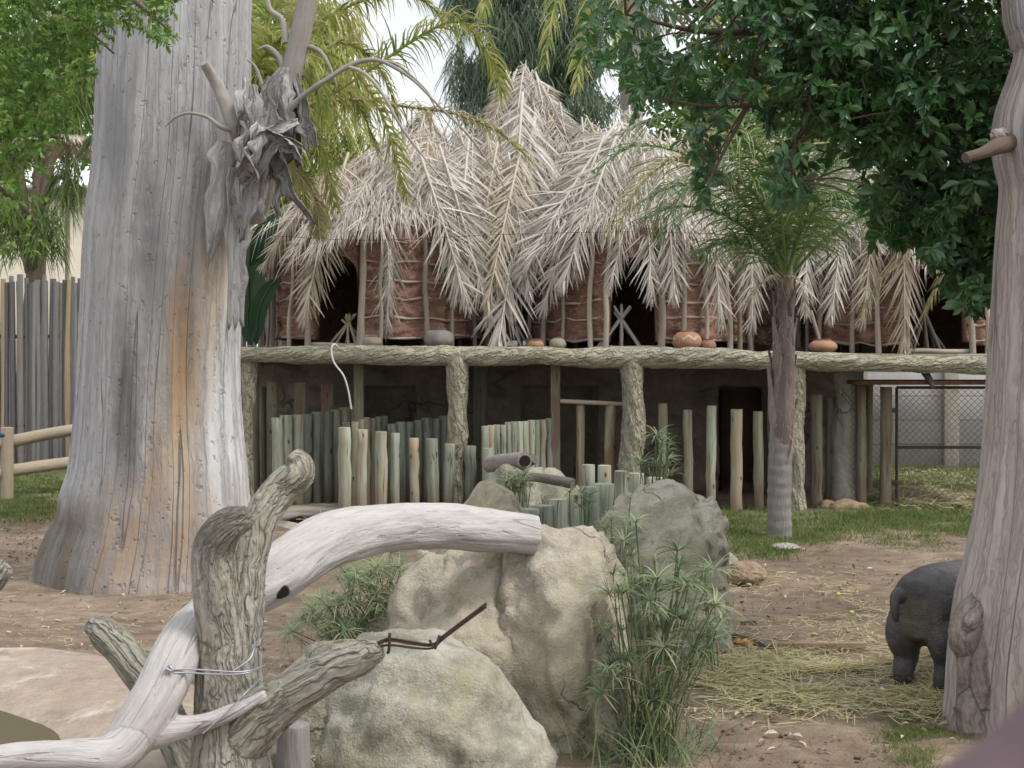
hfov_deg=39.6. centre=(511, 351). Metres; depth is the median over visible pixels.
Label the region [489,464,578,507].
boulder
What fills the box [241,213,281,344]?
banana plant
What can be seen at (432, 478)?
timber post
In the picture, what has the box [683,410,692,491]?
upright post
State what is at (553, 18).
palm tree
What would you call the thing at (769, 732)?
fallen leaves
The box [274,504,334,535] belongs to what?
straw
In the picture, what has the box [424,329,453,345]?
clay pot
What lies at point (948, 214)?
fig tree
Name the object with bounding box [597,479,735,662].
boulder
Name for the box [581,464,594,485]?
timber stump
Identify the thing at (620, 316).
stick stack
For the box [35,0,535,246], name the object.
palm tree
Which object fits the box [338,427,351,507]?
timber post
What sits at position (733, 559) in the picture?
stone
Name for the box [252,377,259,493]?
upright post
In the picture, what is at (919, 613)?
hippo
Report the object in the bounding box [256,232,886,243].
tie wire
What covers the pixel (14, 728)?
pond water
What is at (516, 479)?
papyrus plant
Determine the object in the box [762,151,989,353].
hut
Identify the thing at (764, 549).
grass
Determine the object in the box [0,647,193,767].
pond rim
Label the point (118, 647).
concrete limb
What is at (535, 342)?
clay pot
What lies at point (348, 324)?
stick stack
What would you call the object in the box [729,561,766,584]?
stone
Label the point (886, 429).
gate post
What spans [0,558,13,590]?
driftwood log
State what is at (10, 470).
rail fence
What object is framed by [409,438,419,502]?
timber post
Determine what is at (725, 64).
garden tree
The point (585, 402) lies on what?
cross stick
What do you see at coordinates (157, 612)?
soil clods
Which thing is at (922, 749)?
fallen leaves
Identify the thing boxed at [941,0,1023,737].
dead tree
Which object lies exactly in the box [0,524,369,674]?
fallen leaves
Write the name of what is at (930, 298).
frond
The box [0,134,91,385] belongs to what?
thatched parasol
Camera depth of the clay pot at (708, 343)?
18.24 m
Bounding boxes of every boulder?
[269,628,557,767]
[366,524,633,754]
[436,479,528,553]
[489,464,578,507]
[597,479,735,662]
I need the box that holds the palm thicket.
[250,0,393,345]
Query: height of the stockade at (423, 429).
1.187 m
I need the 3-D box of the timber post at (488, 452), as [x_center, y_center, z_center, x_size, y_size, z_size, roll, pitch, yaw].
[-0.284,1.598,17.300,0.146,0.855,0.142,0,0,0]
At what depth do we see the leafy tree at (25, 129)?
8.98 m
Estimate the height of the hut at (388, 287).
3.612 m
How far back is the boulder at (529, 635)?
7.33 m
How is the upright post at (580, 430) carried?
on the ground at (28, 608)
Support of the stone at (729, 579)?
on the ground at (28, 608)
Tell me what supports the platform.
on the ground at (28, 608)
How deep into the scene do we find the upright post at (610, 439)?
18.24 m
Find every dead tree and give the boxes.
[29,0,513,594]
[189,449,486,767]
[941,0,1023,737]
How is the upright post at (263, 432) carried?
on the ground at (28, 608)
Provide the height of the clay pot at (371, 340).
0.162 m
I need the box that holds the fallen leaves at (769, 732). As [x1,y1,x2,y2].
[694,543,949,754]
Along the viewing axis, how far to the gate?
18.60 m
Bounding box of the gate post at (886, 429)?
[879,387,892,507]
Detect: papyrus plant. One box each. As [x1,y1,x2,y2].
[263,551,417,681]
[488,459,542,507]
[543,507,763,767]
[555,481,618,534]
[591,491,647,599]
[617,423,686,484]
[685,564,732,668]
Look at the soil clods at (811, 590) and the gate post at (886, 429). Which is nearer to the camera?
the soil clods at (811, 590)
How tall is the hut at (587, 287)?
3.607 m
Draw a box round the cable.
[331,343,351,408]
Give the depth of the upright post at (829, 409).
18.84 m
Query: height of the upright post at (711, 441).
1.338 m
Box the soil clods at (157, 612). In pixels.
[18,592,342,671]
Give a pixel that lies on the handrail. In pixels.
(1000, 744)
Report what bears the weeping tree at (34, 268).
on the ground at (28, 608)
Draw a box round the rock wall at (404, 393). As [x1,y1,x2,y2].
[241,362,834,492]
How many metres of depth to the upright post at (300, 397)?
18.73 m
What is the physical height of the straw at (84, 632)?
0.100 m
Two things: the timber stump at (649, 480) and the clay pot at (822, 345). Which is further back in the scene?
the clay pot at (822, 345)
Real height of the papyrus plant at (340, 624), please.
0.942 m
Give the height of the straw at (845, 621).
0.114 m
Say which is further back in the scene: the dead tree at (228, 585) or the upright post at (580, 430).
the upright post at (580, 430)
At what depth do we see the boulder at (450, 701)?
6.40 m
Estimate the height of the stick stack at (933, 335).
0.747 m
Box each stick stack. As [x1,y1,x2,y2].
[330,313,356,342]
[596,304,641,346]
[910,297,945,352]
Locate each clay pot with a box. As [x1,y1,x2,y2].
[362,335,381,344]
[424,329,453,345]
[527,339,543,346]
[549,337,565,347]
[672,330,701,347]
[700,339,715,347]
[808,339,836,351]
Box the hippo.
[885,559,961,692]
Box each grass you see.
[0,464,65,529]
[719,497,973,573]
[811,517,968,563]
[850,692,977,767]
[864,462,978,507]
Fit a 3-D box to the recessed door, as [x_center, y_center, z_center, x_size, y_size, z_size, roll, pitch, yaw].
[3.413,1.300,20.950,0.660,1.500,0.060,0,0,0]
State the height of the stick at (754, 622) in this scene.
0.039 m
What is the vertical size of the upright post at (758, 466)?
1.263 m
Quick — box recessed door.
[721,389,761,490]
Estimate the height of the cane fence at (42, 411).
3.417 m
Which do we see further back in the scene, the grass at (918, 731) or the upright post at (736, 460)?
the upright post at (736, 460)
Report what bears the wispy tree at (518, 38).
on the ground at (28, 608)
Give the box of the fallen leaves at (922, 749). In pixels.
[759,500,972,751]
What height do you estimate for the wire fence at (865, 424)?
1.625 m
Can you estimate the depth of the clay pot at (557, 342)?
18.24 m
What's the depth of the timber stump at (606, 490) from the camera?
10.93 m
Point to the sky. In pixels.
(404, 17)
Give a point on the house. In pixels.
(75, 269)
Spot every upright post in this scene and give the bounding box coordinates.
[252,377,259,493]
[259,387,266,485]
[266,382,278,477]
[294,382,306,413]
[321,384,334,410]
[576,404,584,486]
[604,405,615,509]
[658,403,667,477]
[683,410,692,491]
[705,405,716,499]
[730,409,742,509]
[753,411,763,509]
[809,394,822,507]
[824,398,834,499]
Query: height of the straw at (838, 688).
0.178 m
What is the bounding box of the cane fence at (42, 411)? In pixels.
[0,274,281,463]
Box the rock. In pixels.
[816,499,872,509]
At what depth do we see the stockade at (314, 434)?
18.48 m
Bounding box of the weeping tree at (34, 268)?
[0,0,97,452]
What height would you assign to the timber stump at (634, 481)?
0.948 m
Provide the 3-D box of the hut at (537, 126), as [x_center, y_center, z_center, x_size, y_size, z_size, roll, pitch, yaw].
[-0.113,-2.101,20.575,4.202,4.579,4.396,0,0,0]
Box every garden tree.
[0,0,97,184]
[643,0,971,175]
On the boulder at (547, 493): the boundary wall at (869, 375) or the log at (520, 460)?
the log at (520, 460)
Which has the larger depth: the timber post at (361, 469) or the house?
the house
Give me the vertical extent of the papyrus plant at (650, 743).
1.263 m
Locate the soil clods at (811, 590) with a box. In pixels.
[733,559,907,635]
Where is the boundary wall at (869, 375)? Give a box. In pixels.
[507,341,986,468]
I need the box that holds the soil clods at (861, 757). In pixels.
[683,700,921,767]
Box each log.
[0,503,541,767]
[483,452,537,472]
[505,471,576,488]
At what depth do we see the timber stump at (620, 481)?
12.75 m
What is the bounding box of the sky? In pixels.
[10,0,998,346]
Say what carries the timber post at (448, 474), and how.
on the ground at (28, 608)
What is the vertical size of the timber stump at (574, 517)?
0.957 m
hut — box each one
[250,98,506,346]
[421,60,636,348]
[505,104,775,350]
[646,135,864,352]
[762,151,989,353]
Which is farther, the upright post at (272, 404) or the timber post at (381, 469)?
the upright post at (272, 404)
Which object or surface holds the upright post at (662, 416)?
on the ground at (28, 608)
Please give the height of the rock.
0.433 m
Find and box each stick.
[560,399,621,405]
[731,632,781,651]
[741,620,756,624]
[810,310,820,338]
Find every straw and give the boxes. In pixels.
[0,564,275,676]
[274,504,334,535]
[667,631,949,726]
[670,615,942,729]
[727,564,890,658]
[868,468,978,511]
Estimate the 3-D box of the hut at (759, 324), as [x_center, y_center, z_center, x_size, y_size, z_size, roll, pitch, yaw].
[3.964,-1.634,20.637,4.193,3.291,4.116,0,0,0]
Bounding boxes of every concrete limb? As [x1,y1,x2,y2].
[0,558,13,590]
[84,615,192,767]
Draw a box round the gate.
[891,386,984,506]
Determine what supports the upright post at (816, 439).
on the ground at (28, 608)
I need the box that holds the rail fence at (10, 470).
[0,424,71,498]
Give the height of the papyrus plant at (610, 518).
1.168 m
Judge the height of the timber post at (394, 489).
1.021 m
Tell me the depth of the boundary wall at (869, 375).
24.65 m
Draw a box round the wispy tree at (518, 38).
[427,0,678,148]
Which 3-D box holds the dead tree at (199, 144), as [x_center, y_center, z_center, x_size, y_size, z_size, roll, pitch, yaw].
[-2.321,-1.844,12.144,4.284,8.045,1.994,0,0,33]
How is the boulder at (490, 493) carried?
on the ground at (28, 608)
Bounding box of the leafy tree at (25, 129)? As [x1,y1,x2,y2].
[0,0,182,258]
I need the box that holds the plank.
[771,642,865,651]
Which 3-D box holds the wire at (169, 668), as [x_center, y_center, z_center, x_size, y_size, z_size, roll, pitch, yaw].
[-1.266,1.383,5.888,0.493,0.336,0.241,0,0,-13]
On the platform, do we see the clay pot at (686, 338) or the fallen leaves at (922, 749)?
the clay pot at (686, 338)
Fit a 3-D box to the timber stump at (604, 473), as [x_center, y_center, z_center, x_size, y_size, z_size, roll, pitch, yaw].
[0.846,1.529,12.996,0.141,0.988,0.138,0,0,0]
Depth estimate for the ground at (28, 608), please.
10.65 m
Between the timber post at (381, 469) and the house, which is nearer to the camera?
the timber post at (381, 469)
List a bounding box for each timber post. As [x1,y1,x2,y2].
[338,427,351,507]
[355,429,367,505]
[375,431,387,504]
[389,433,399,503]
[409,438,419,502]
[426,438,438,502]
[442,443,454,502]
[464,445,476,501]
[483,448,493,480]
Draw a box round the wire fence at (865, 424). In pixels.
[850,385,881,502]
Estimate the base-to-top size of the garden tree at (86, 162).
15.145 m
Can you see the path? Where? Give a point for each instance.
(294, 514)
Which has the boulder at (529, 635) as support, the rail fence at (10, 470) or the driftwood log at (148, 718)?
the driftwood log at (148, 718)
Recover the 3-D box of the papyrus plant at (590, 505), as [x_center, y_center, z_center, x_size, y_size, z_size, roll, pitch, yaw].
[0.510,1.446,9.518,0.468,1.152,0.481,0,0,0]
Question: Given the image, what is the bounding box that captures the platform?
[241,345,986,510]
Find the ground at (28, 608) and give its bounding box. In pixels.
[0,436,979,767]
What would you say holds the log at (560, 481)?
on the boulder at (547, 493)
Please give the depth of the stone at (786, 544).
14.51 m
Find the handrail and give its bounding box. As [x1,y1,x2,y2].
[943,699,1023,767]
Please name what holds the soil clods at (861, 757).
on the ground at (28, 608)
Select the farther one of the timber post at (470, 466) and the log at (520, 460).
the timber post at (470, 466)
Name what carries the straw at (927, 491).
on the ground at (28, 608)
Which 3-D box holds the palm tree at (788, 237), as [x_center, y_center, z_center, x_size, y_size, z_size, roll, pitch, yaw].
[2.845,-0.762,15.126,4.351,5.565,3.766,0,0,0]
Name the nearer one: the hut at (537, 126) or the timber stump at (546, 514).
the timber stump at (546, 514)
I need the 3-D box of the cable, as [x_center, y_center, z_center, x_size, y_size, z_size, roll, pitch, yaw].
[-2.147,0.306,17.893,0.259,0.830,0.135,0,0,0]
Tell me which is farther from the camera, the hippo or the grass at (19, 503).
the grass at (19, 503)
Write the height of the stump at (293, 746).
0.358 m
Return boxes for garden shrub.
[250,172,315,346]
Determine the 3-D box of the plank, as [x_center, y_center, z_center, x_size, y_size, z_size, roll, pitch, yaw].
[2.063,2.008,9.573,0.632,0.110,0.050,0,0,0]
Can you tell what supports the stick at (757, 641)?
on the ground at (28, 608)
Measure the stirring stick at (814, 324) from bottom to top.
0.516 m
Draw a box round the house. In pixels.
[0,185,87,409]
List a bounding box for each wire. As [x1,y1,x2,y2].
[165,638,264,733]
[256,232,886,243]
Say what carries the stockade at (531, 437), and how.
on the ground at (28, 608)
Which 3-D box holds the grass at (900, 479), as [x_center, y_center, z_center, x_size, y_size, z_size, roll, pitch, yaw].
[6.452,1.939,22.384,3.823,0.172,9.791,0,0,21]
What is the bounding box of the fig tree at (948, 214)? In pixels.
[569,0,1012,322]
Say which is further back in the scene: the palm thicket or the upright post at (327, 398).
the palm thicket
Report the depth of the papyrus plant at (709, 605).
8.89 m
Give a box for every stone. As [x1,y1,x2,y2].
[727,569,734,585]
[728,553,737,567]
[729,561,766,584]
[772,542,800,549]
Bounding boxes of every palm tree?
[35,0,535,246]
[474,0,794,120]
[581,35,905,538]
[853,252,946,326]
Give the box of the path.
[278,497,338,528]
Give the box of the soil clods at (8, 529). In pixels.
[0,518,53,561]
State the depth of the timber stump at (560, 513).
10.54 m
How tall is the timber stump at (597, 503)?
0.999 m
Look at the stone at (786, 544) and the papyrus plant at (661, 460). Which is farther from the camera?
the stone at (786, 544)
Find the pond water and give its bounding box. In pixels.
[0,711,60,744]
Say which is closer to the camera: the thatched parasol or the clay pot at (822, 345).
the clay pot at (822, 345)
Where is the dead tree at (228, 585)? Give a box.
[189,449,486,767]
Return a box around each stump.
[276,720,310,767]
[524,508,539,517]
[532,504,552,526]
[549,498,568,528]
[566,493,583,526]
[579,486,599,530]
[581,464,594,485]
[593,483,613,520]
[598,465,610,482]
[614,470,626,500]
[629,473,643,492]
[646,477,661,483]
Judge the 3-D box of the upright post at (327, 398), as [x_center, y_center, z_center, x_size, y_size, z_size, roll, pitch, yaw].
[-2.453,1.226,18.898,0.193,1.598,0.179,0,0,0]
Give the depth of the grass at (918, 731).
7.39 m
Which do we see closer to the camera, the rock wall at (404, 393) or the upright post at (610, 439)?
the upright post at (610, 439)
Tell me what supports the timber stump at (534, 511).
on the ground at (28, 608)
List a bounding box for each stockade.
[271,406,353,505]
[342,416,447,505]
[481,418,552,480]

